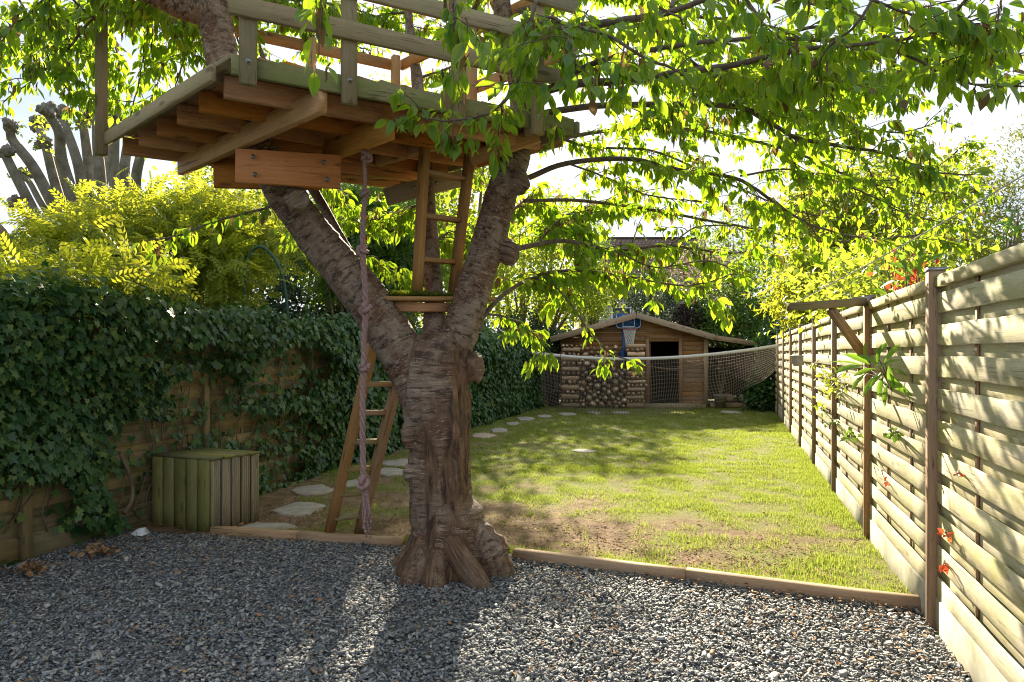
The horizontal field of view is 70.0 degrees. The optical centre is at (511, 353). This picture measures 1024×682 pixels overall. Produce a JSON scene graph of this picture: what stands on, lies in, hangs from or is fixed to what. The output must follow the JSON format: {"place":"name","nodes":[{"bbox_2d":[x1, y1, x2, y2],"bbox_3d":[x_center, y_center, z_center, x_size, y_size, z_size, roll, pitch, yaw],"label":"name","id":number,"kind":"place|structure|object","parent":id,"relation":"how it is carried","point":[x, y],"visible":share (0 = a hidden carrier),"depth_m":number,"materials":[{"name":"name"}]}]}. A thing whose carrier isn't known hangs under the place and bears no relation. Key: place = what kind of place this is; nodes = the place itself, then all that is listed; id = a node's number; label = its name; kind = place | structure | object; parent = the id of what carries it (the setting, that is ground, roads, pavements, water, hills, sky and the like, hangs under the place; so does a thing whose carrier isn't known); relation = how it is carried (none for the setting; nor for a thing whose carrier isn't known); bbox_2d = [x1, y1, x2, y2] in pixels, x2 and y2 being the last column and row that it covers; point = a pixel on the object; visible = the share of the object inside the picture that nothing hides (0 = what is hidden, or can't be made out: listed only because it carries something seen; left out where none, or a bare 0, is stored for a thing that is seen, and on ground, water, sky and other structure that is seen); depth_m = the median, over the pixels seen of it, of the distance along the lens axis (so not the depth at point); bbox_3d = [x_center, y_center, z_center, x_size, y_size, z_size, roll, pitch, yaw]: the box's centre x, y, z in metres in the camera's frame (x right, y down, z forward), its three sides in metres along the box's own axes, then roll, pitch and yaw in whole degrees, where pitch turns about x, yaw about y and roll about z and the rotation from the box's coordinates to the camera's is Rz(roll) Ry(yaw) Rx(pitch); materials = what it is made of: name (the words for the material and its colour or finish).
{"place":"outdoors","nodes":[
{"label":"outdoors","id":0,"kind":"place"},
{"bbox_2d":[0,224,21,257],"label":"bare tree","id":1,"kind":"object","parent":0,"point":[2,229],"visible":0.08,"depth_m":9.96,"materials":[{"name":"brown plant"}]},
{"bbox_2d":[0,530,1023,681],"bbox_3d":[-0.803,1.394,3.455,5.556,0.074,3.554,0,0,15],"label":"slate gravel","id":2,"kind":"structure","parent":0,"point":[703,674],"depth_m":3.75,"materials":[{"name":"grey gravel"}]},
{"bbox_2d":[2,560,61,575],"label":"leaf clump","id":3,"kind":"object","parent":2,"relation":"on","point":[28,568],"visible":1,"depth_m":4.59,"materials":[{"name":"brown plant"}]},
{"bbox_2d":[69,542,119,557],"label":"leaf clump","id":4,"kind":"object","parent":2,"relation":"on","point":[102,549],"visible":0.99,"depth_m":4.99,"materials":[{"name":"brown plant"}]},
{"bbox_2d":[131,527,149,535],"bbox_3d":[-2.859,1.363,5.612,0.122,0.050,0.096,0,0,9],"label":"stone","id":5,"kind":"object","parent":2,"relation":"on","point":[142,531],"visible":0.94,"depth_m":5.59,"materials":[{"name":"white stone"}]},
{"bbox_2d":[210,526,403,548],"bbox_3d":[-1.549,1.377,5.466,1.533,0.096,0.083,0,0,12],"label":"timber edging","id":6,"kind":"object","parent":2,"relation":"on","point":[297,535],"visible":0.66,"depth_m":5.44,"materials":[{"name":"brown wood"}]},
{"bbox_2d":[0,0,1023,592],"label":"cherry tree","id":7,"kind":"object","parent":2,"relation":"on","point":[434,368],"visible":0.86,"depth_m":4.62,"materials":[{"name":"green plant"}]},
{"bbox_2d":[95,0,579,205],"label":"treehouse platform","id":8,"kind":"structure","parent":7,"relation":"attached to","point":[321,139],"depth_m":4.41,"materials":[{"name":"brown wood"}]},
{"bbox_2d":[356,125,372,537],"bbox_3d":[-0.901,-0.171,4.521,0.105,2.606,0.222,0,0,0],"label":"climbing rope","id":9,"kind":"object","parent":8,"relation":"hanging from","point":[365,312],"visible":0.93,"depth_m":4.45,"materials":[{"name":"beige fabric"}]},
{"bbox_2d":[385,289,494,311],"bbox_3d":[-0.527,-0.353,4.984,0.789,0.158,0.372,0,0,-18],"label":"wooden platform","id":10,"kind":"object","parent":7,"relation":"on","point":[407,301],"visible":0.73,"depth_m":4.82,"materials":[{"name":"brown wood"}]},
{"bbox_2d":[412,147,473,295],"bbox_3d":[-0.467,-0.886,4.952,0.388,1.014,0.242,0,0,-33],"label":"wooden ladder","id":11,"kind":"object","parent":10,"relation":"on","point":[423,216],"visible":0.87,"depth_m":4.91,"materials":[{"name":"brown wood"}]},
{"bbox_2d":[513,548,920,611],"bbox_3d":[1.147,1.378,4.493,2.458,0.094,0.082,0,0,24],"label":"timber edging","id":12,"kind":"object","parent":2,"relation":"on","point":[784,585],"visible":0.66,"depth_m":4.41,"materials":[{"name":"brown wood"}]},
{"bbox_2d":[0,0,1023,339],"label":"sky","id":13,"kind":"structure","parent":0,"point":[983,122],"materials":[{"name":"white"}]},
{"bbox_2d":[125,403,909,593],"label":"lawn","id":14,"kind":"structure","parent":0,"point":[531,535],"depth_m":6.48,"materials":[{"name":"plant"}]},
{"bbox_2d":[151,447,259,531],"bbox_3d":[-2.520,1.109,6.033,0.718,0.581,0.489,0,0,23],"label":"slatted crate","id":15,"kind":"object","parent":14,"relation":"on","point":[201,488],"visible":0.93,"depth_m":5.86,"materials":[{"name":"green wood"}]},
{"bbox_2d":[0,298,530,567],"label":"slat fence","id":16,"kind":"object","parent":14,"relation":"on","point":[30,537],"visible":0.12,"depth_m":6.08,"materials":[{"name":"brown wood"}]},
{"bbox_2d":[0,247,550,568],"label":"ivy","id":17,"kind":"object","parent":16,"relation":"attached to","point":[45,381],"visible":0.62,"depth_m":5.69,"materials":[{"name":"green plant"}]},
{"bbox_2d":[241,522,296,529],"bbox_3d":[-1.934,1.393,5.811,0.448,0.053,0.246,0,0,0],"label":"stepping stone","id":18,"kind":"object","parent":14,"relation":"on","point":[274,525],"visible":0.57,"depth_m":5.81,"materials":[{"name":"stone"}]},
{"bbox_2d":[269,502,325,517],"bbox_3d":[-1.878,1.393,6.481,0.406,0.054,0.546,0,0,18],"label":"stepping stone","id":19,"kind":"object","parent":14,"relation":"on","point":[300,509],"visible":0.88,"depth_m":6.41,"materials":[{"name":"stone"}]},
{"bbox_2d":[291,484,333,496],"bbox_3d":[-2.011,1.393,7.380,0.395,0.053,0.502,0,0,-35],"label":"stepping stone","id":20,"kind":"object","parent":14,"relation":"on","point":[308,491],"visible":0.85,"depth_m":7.30,"materials":[{"name":"stone"}]},
{"bbox_2d":[333,479,357,487],"bbox_3d":[-1.672,1.394,7.759,0.401,0.053,0.434,0,0,0],"label":"stepping stone","id":21,"kind":"object","parent":14,"relation":"on","point":[351,483],"visible":0.26,"depth_m":7.68,"materials":[{"name":"stone"}]},
{"bbox_2d":[324,342,398,534],"bbox_3d":[-1.102,0.671,5.360,0.298,1.499,0.713,0,0,-42],"label":"wooden ladder","id":22,"kind":"object","parent":14,"relation":"on","point":[380,441],"visible":0.71,"depth_m":5.31,"materials":[{"name":"brown wood"}]},
{"bbox_2d":[380,467,402,476],"bbox_3d":[-1.422,1.393,8.536,0.378,0.053,0.511,0,0,-42],"label":"stepping stone","id":23,"kind":"object","parent":14,"relation":"on","point":[395,472],"visible":0.59,"depth_m":8.40,"materials":[{"name":"stone"}]},
{"bbox_2d":[382,459,407,466],"bbox_3d":[-1.427,1.393,9.204,0.461,0.053,0.515,0,0,41],"label":"stepping stone","id":24,"kind":"object","parent":14,"relation":"on","point":[399,462],"visible":0.53,"depth_m":9.16,"materials":[{"name":"stone"}]},
{"bbox_2d":[472,433,495,438],"bbox_3d":[-0.488,1.394,12.272,0.431,0.053,0.692,0,0,21],"label":"stepping stone","id":25,"kind":"object","parent":14,"relation":"on","point":[482,435],"visible":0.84,"depth_m":12.16,"materials":[{"name":"stone"}]},
{"bbox_2d":[9,449,960,681],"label":"leaf litter","id":26,"kind":"object","parent":14,"relation":"on","point":[616,627],"visible":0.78,"depth_m":4.94,"materials":[{"name":"brown plant"}]},
{"bbox_2d":[491,428,506,432],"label":"stepping stone","id":27,"kind":"object","parent":14,"relation":"on","point":[497,430],"visible":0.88,"depth_m":12.97,"materials":[{"name":"stone"}]},
{"bbox_2d":[506,422,518,425],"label":"stepping stone","id":28,"kind":"object","parent":14,"relation":"on","point":[511,423],"visible":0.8,"depth_m":14.25,"materials":[{"name":"stone"}]},
{"bbox_2d":[516,417,534,420],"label":"stepping stone","id":29,"kind":"object","parent":14,"relation":"on","point":[525,418],"visible":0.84,"depth_m":15.33,"materials":[{"name":"stone"}]},
{"bbox_2d":[537,414,551,417],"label":"stepping stone","id":30,"kind":"object","parent":14,"relation":"on","point":[543,416],"visible":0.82,"depth_m":15.88,"materials":[{"name":"stone"}]},
{"bbox_2d":[546,390,560,406],"bbox_3d":[1.083,1.190,19.200,0.432,0.420,0.432,0,0,0],"label":"plant pot","id":31,"kind":"object","parent":14,"relation":"on","point":[554,393],"visible":0.48,"depth_m":19.06,"materials":[{"name":"black plastic"}]},
{"bbox_2d":[557,412,575,415],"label":"stepping stone","id":32,"kind":"object","parent":14,"relation":"on","point":[567,413],"visible":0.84,"depth_m":16.60,"materials":[{"name":"stone"}]},
{"bbox_2d":[562,403,579,406],"bbox_3d":[1.500,1.322,18.576,0.430,0.113,0.115,0,19,6],"label":"firewood log","id":33,"kind":"object","parent":14,"relation":"on","point":[569,404],"visible":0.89,"depth_m":18.53,"materials":[{"name":"brown wood"}]},
{"bbox_2d":[572,449,595,453],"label":"stepping stone","id":34,"kind":"object","parent":14,"relation":"on","point":[581,451],"visible":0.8,"depth_m":10.28,"materials":[{"name":"stone"}]},
{"bbox_2d":[611,411,629,413],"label":"stepping stone","id":35,"kind":"object","parent":14,"relation":"on","point":[619,412],"visible":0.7,"depth_m":16.87,"materials":[{"name":"stone"}]},
{"bbox_2d":[615,314,641,406],"bbox_3d":[2.992,0.191,18.718,0.689,2.418,0.564,0,0,0],"label":"basketball hoop","id":36,"kind":"object","parent":14,"relation":"on","point":[635,324],"visible":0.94,"depth_m":18.80,"materials":[{"name":"blue plastic"}]},
{"bbox_2d":[627,403,644,407],"bbox_3d":[3.110,1.312,18.391,0.430,0.137,0.133,-1,10,6],"label":"firewood log","id":37,"kind":"object","parent":14,"relation":"on","point":[633,405],"visible":0.5,"depth_m":18.34,"materials":[{"name":"brown wood"}]},
{"bbox_2d":[714,367,727,408],"bbox_3d":[5.268,0.798,18.451,0.374,1.204,0.367,0,0,0],"label":"plant pot","id":38,"kind":"object","parent":14,"relation":"on","point":[721,404],"visible":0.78,"depth_m":18.36,"materials":[{"name":"ceramic"}]},
{"bbox_2d":[720,411,741,413],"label":"stepping stone","id":39,"kind":"object","parent":14,"relation":"on","point":[737,412],"visible":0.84,"depth_m":16.97,"materials":[{"name":"stone"}]},
{"bbox_2d":[708,335,760,406],"bbox_3d":[5.798,0.465,19.857,1.278,1.870,2.885,0,0,6],"label":"lean to","id":40,"kind":"object","parent":14,"relation":"on","point":[718,349],"visible":0.36,"depth_m":20.36,"materials":[{"name":"wood"}]},
{"bbox_2d":[727,393,733,401],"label":"cut log","id":41,"kind":"object","parent":40,"relation":"on","point":[730,399],"visible":0.62,"depth_m":18.96,"materials":[{"name":"brown wood"}]},
{"bbox_2d":[737,394,743,401],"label":"cut log","id":42,"kind":"object","parent":40,"relation":"on","point":[739,396],"visible":0.45,"depth_m":18.97,"materials":[{"name":"brown wood"}]},
{"bbox_2d":[774,242,1023,681],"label":"slat fence","id":43,"kind":"object","parent":14,"relation":"on","point":[957,334],"visible":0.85,"depth_m":3.61,"materials":[{"name":"brown wood"}]},
{"bbox_2d":[523,344,779,415],"bbox_3d":[2.863,0.670,16.471,6.020,1.752,0.196,0,0,13],"label":"sports net","id":44,"kind":"object","parent":43,"relation":"attached to","point":[679,357],"visible":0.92,"depth_m":16.38,"materials":[{"name":"white fabric"}]},
{"bbox_2d":[809,402,827,417],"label":"climber shoot","id":45,"kind":"object","parent":43,"relation":"attached to","point":[818,407],"visible":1,"depth_m":7.56,"materials":[{"name":"yellow plant"}]},
{"bbox_2d":[786,296,871,354],"bbox_3d":[2.359,-0.184,5.407,0.728,0.488,0.091,0,0,-19],"label":"timber bracket","id":46,"kind":"object","parent":43,"relation":"attached to","point":[843,326],"visible":0.89,"depth_m":5.42,"materials":[{"name":"brown wood"}]},
{"bbox_2d":[790,311,805,365],"bbox_3d":[2.075,-0.105,5.300,0.108,0.401,0.108,0,0,0],"label":"hanging pot","id":47,"kind":"object","parent":46,"relation":"hanging from","point":[796,360],"visible":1,"depth_m":5.27,"materials":[{"name":"metal"}]},
{"bbox_2d":[795,174,1023,302],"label":"clothes line","id":48,"kind":"object","parent":46,"relation":"attached to","point":[917,236],"visible":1,"depth_m":4.35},
{"bbox_2d":[812,364,848,400],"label":"climber shoot","id":49,"kind":"object","parent":43,"relation":"attached to","point":[829,386],"visible":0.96,"depth_m":6.79,"materials":[{"name":"yellow plant"}]},
{"bbox_2d":[822,418,840,427],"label":"climber shoot","id":50,"kind":"object","parent":43,"relation":"attached to","point":[835,421],"visible":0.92,"depth_m":6.95,"materials":[{"name":"green plant"}]},
{"bbox_2d":[839,427,863,442],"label":"climber shoot","id":51,"kind":"object","parent":43,"relation":"attached to","point":[848,433],"visible":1,"depth_m":5.71,"materials":[{"name":"green plant"}]},
{"bbox_2d":[831,341,911,405],"bbox_3d":[2.228,0.116,4.610,0.394,0.422,1.530,0,0,18],"label":"loquat branch","id":52,"kind":"object","parent":43,"relation":"attached to","point":[892,381],"visible":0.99,"depth_m":4.51,"materials":[{"name":"green plant"}]},
{"bbox_2d":[883,427,903,443],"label":"climber shoot","id":53,"kind":"object","parent":43,"relation":"attached to","point":[894,433],"visible":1,"depth_m":4.10,"materials":[{"name":"green plant"}]},
{"bbox_2d":[872,248,943,294],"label":"laurel shoot","id":54,"kind":"object","parent":43,"relation":"attached to","point":[903,265],"visible":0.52,"depth_m":4.82,"materials":[{"name":"green plant"}]},
{"bbox_2d":[936,528,953,541],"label":"red shoot","id":55,"kind":"object","parent":43,"relation":"attached to","point":[941,532],"visible":1,"depth_m":3.37,"materials":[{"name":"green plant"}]},
{"bbox_2d":[938,560,951,574],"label":"red shoot","id":56,"kind":"object","parent":43,"relation":"attached to","point":[943,567],"visible":0.97,"depth_m":3.39,"materials":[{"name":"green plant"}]},
{"bbox_2d":[953,470,965,476],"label":"red shoot","id":57,"kind":"object","parent":43,"relation":"attached to","point":[959,474],"visible":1,"depth_m":3.19,"materials":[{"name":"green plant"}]},
{"bbox_2d":[995,209,1023,248],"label":"laurel shoot","id":58,"kind":"object","parent":43,"relation":"attached to","point":[1008,223],"visible":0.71,"depth_m":3.10,"materials":[{"name":"green plant"}]},
{"bbox_2d":[131,377,1023,660],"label":"ground","id":59,"kind":"structure","parent":0,"point":[925,561],"depth_m":4.94,"materials":[{"name":"soil"}]},
{"bbox_2d":[0,100,144,247],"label":"pollard tree","id":60,"kind":"object","parent":59,"relation":"on","point":[105,170],"visible":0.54,"depth_m":11.79,"materials":[{"name":"grey plant"}]},
{"bbox_2d":[0,167,318,346],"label":"wisteria","id":61,"kind":"object","parent":59,"relation":"on","point":[211,270],"visible":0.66,"depth_m":7.98,"materials":[{"name":"green plant"}]},
{"bbox_2d":[141,161,313,311],"bbox_3d":[-6.238,-1.488,15.864,5.024,5.842,3.626,0,0,-16],"label":"broadleaf tree","id":62,"kind":"object","parent":59,"relation":"on","point":[250,191],"depth_m":15.32,"materials":[{"name":"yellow plant"}]},
{"bbox_2d":[242,245,288,318],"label":"garden arch","id":63,"kind":"structure","parent":59,"relation":"on","point":[279,268],"depth_m":8.29,"materials":[{"name":"green metal"}]},
{"bbox_2d":[196,240,422,324],"bbox_3d":[-3.312,-0.331,12.519,3.903,3.507,2.381,0,0,-37],"label":"evergreen shrub","id":64,"kind":"object","parent":59,"relation":"on","point":[292,293],"visible":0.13,"depth_m":11.92,"materials":[{"name":"green plant"}]},
{"bbox_2d":[282,183,450,321],"bbox_3d":[-2.144,-0.740,11.376,3.051,4.300,2.267,0,0,-21],"label":"acacia shrub","id":65,"kind":"object","parent":59,"relation":"on","point":[400,253],"visible":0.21,"depth_m":10.93,"materials":[{"name":"green plant"}]},
{"bbox_2d":[275,53,500,327],"bbox_3d":[-3.074,-2.684,17.302,5.803,8.279,4.576,0,0,-19],"label":"lime tree","id":66,"kind":"object","parent":59,"relation":"on","point":[416,315],"depth_m":17.36,"materials":[{"name":"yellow plant"}]},
{"bbox_2d":[435,96,543,332],"bbox_3d":[-1.400,-2.775,19.073,5.184,8.404,3.548,0,0,-23],"label":"ash tree","id":67,"kind":"object","parent":59,"relation":"on","point":[482,170],"visible":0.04,"depth_m":19.11,"materials":[{"name":"green plant"}]},
{"bbox_2d":[486,300,565,402],"bbox_3d":[0.696,-0.023,21.062,3.050,3.039,3.020,0,0,0],"label":"thorn shrub","id":68,"kind":"object","parent":59,"relation":"on","point":[554,345],"visible":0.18,"depth_m":20.93,"materials":[{"name":"green plant"}]},
{"bbox_2d":[272,300,804,365],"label":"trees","id":69,"kind":"object","parent":59,"relation":"on","point":[488,325],"depth_m":68.78,"materials":[{"name":"green plant"}]},
{"bbox_2d":[446,177,641,342],"bbox_3d":[0.848,-2.205,23.712,7.218,7.315,4.188,0,0,-32],"label":"hazel tree","id":70,"kind":"object","parent":59,"relation":"on","point":[540,305],"visible":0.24,"depth_m":23.53,"materials":[{"name":"green plant"}]},
{"bbox_2d":[550,312,714,408],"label":"garden shed","id":71,"kind":"structure","parent":59,"relation":"on","point":[659,337],"depth_m":18.94,"materials":[{"name":"brown wood"}]},
{"bbox_2d":[649,341,650,402],"bbox_3d":[3.620,0.495,19.341,0.040,1.650,0.600,0,0,6],"label":"door","id":72,"kind":"structure","parent":71,"relation":"in","point":[649,341],"depth_m":19.04,"materials":[{"name":"brown wood"}]},
{"bbox_2d":[611,258,721,345],"bbox_3d":[5.083,-0.816,23.080,4.433,4.519,2.853,0,0,0],"label":"holly tree","id":73,"kind":"object","parent":59,"relation":"on","point":[664,296],"visible":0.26,"depth_m":22.70,"materials":[{"name":"green plant"}]},
{"bbox_2d":[664,299,711,333],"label":"copper shrub","id":74,"kind":"object","parent":59,"relation":"on","point":[687,314],"visible":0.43,"depth_m":21.77,"materials":[{"name":"brown plant"}]},
{"bbox_2d":[649,238,749,346],"bbox_3d":[6.931,-1.459,26.987,4.516,5.758,3.296,0,0,0],"label":"plum tree","id":75,"kind":"object","parent":59,"relation":"on","point":[684,275],"visible":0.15,"depth_m":26.56,"materials":[{"name":"brown plant"}]},
{"bbox_2d":[686,189,784,346],"bbox_3d":[10.405,-3.157,34.017,4.898,9.141,2.730,0,0,0],"label":"willow tree","id":76,"kind":"object","parent":59,"relation":"on","point":[719,244],"visible":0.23,"depth_m":33.81,"materials":[{"name":"green plant"}]},
{"bbox_2d":[682,246,795,400],"bbox_3d":[6.757,-0.907,21.485,3.586,4.695,4.284,0,0,0],"label":"laurel shrub","id":77,"kind":"object","parent":59,"relation":"on","point":[747,325],"visible":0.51,"depth_m":20.97,"materials":[{"name":"green plant"}]},
{"bbox_2d":[732,325,788,411],"bbox_3d":[6.132,0.374,17.669,1.683,2.156,1.261,0,0,-45],"label":"hedge ivy","id":78,"kind":"object","parent":59,"relation":"on","point":[761,394],"visible":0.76,"depth_m":17.54,"materials":[{"name":"green plant"}]},
{"bbox_2d":[742,151,919,427],"bbox_3d":[5.790,-1.164,13.139,2.660,5.143,4.040,0,0,0],"label":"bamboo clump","id":79,"kind":"object","parent":59,"relation":"on","point":[777,290],"visible":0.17,"depth_m":13.52,"materials":[{"name":"green plant"}]},
{"bbox_2d":[740,124,1022,297],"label":"birch tree","id":80,"kind":"object","parent":59,"relation":"on","point":[923,206],"visible":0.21,"depth_m":12.36,"materials":[{"name":"green plant"}]},
{"bbox_2d":[772,213,999,472],"bbox_3d":[4.138,-0.124,8.617,1.902,3.109,5.020,0,0,11],"label":"cherry laurel","id":81,"kind":"object","parent":59,"relation":"on","point":[839,265],"visible":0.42,"depth_m":8.10,"materials":[{"name":"yellow plant"}]},
{"bbox_2d":[866,248,939,496],"bbox_3d":[3.196,0.317,5.716,0.427,2.184,1.504,0,0,40],"label":"photinia shrub","id":82,"kind":"object","parent":59,"relation":"on","point":[899,277],"visible":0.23,"depth_m":5.38,"materials":[{"name":"red plant"}]},
{"bbox_2d":[569,219,619,327],"bbox_3d":[2.818,-1.950,26.064,2.590,6.730,2.625,0,0,42],"label":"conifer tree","id":83,"kind":"object","parent":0,"point":[592,321],"visible":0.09,"depth_m":25.80,"materials":[{"name":"green plant"}]},
{"bbox_2d":[574,237,715,345],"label":"brick house","id":84,"kind":"structure","parent":0,"point":[640,241],"depth_m":47.08,"materials":[{"name":"tile"}]},
{"bbox_2d":[611,307,630,318],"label":"window","id":85,"kind":"structure","parent":84,"relation":"in","point":[617,309],"depth_m":44.18,"materials":[{"name":"white plastic"}]},
{"bbox_2d":[899,212,1023,266],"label":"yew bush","id":86,"kind":"object","parent":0,"point":[981,243],"depth_m":16.86,"materials":[{"name":"green plant"}]},
{"bbox_2d":[941,114,1023,267],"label":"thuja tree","id":87,"kind":"object","parent":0,"point":[1003,180],"visible":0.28,"depth_m":9.53,"materials":[{"name":"green plant"}]},
{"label":"firewood log","id":88,"kind":"object","parent":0,"visible":0},
{"bbox_2d":[562,394,578,398],"bbox_3d":[1.478,1.099,18.573,0.430,0.127,0.129,2,33,6],"label":"firewood log","id":89,"kind":"object","parent":88,"relation":"on","point":[569,397],"visible":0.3,"depth_m":18.53,"materials":[{"name":"brown wood"}]},
{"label":"firewood log","id":90,"kind":"object","parent":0,"visible":0},
{"bbox_2d":[562,384,578,389],"bbox_3d":[1.476,0.867,18.580,0.430,0.134,0.132,0,-41,6],"label":"firewood log","id":91,"kind":"object","parent":90,"relation":"on","point":[573,388],"visible":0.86,"depth_m":18.52,"materials":[{"name":"brown wood"}]},
{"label":"firewood log","id":92,"kind":"object","parent":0,"visible":0},
{"bbox_2d":[562,376,578,379],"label":"firewood log","id":93,"kind":"object","parent":92,"relation":"on","point":[577,378],"visible":0.88,"depth_m":18.54,"materials":[{"name":"brown wood"}]},
{"label":"firewood log","id":94,"kind":"object","parent":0,"visible":0},
{"bbox_2d":[562,367,579,370],"bbox_3d":[1.499,0.398,18.576,0.430,0.119,0.146,0,-16,6],"label":"firewood log","id":95,"kind":"object","parent":94,"relation":"on","point":[567,368],"visible":0.8,"depth_m":18.52,"materials":[{"name":"brown wood"}]},
{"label":"firewood log","id":96,"kind":"object","parent":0,"visible":0},
{"bbox_2d":[563,347,579,351],"bbox_3d":[1.518,-0.097,18.566,0.430,0.086,0.112,1,31,6],"label":"firewood log","id":97,"kind":"object","parent":96,"relation":"on","point":[571,349],"visible":1,"depth_m":18.53,"materials":[{"name":"brown wood"}]},
{"label":"firewood log","id":98,"kind":"object","parent":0,"visible":0},
{"bbox_2d":[628,387,644,390],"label":"firewood log","id":99,"kind":"object","parent":98,"relation":"on","point":[632,388],"visible":0.64,"depth_m":18.36,"materials":[{"name":"brown wood"}]},
{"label":"firewood log","id":100,"kind":"object","parent":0,"visible":0},
{"bbox_2d":[628,380,644,382],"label":"firewood log","id":101,"kind":"object","parent":100,"relation":"on","point":[634,381],"visible":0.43,"depth_m":18.37,"materials":[{"name":"brown wood"}]},
{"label":"firewood log","id":102,"kind":"object","parent":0,"visible":0},
{"bbox_2d":[627,352,644,355],"bbox_3d":[3.121,0.024,18.392,0.430,0.106,0.106,0,-31,6],"label":"firewood log","id":103,"kind":"object","parent":102,"relation":"on","point":[635,353],"visible":1,"depth_m":18.35,"materials":[{"name":"brown wood"}]},
{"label":"firewood log","id":104,"kind":"object","parent":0,"visible":0},
{"bbox_2d":[628,344,645,347],"bbox_3d":[3.137,-0.183,18.379,0.430,0.098,0.083,0,-19,7],"label":"firewood log","id":105,"kind":"object","parent":104,"relation":"on","point":[636,345],"visible":1,"depth_m":18.35,"materials":[{"name":"brown wood"}]},
{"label":"firewood log","id":106,"kind":"object","parent":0,"visible":0},
{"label":"firewood log","id":107,"kind":"object","parent":106,"relation":"on","visible":0},
{"bbox_2d":[626,395,642,398],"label":"firewood log","id":108,"kind":"object","parent":107,"relation":"on","point":[634,396],"visible":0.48,"depth_m":18.36,"materials":[{"name":"brown wood"}]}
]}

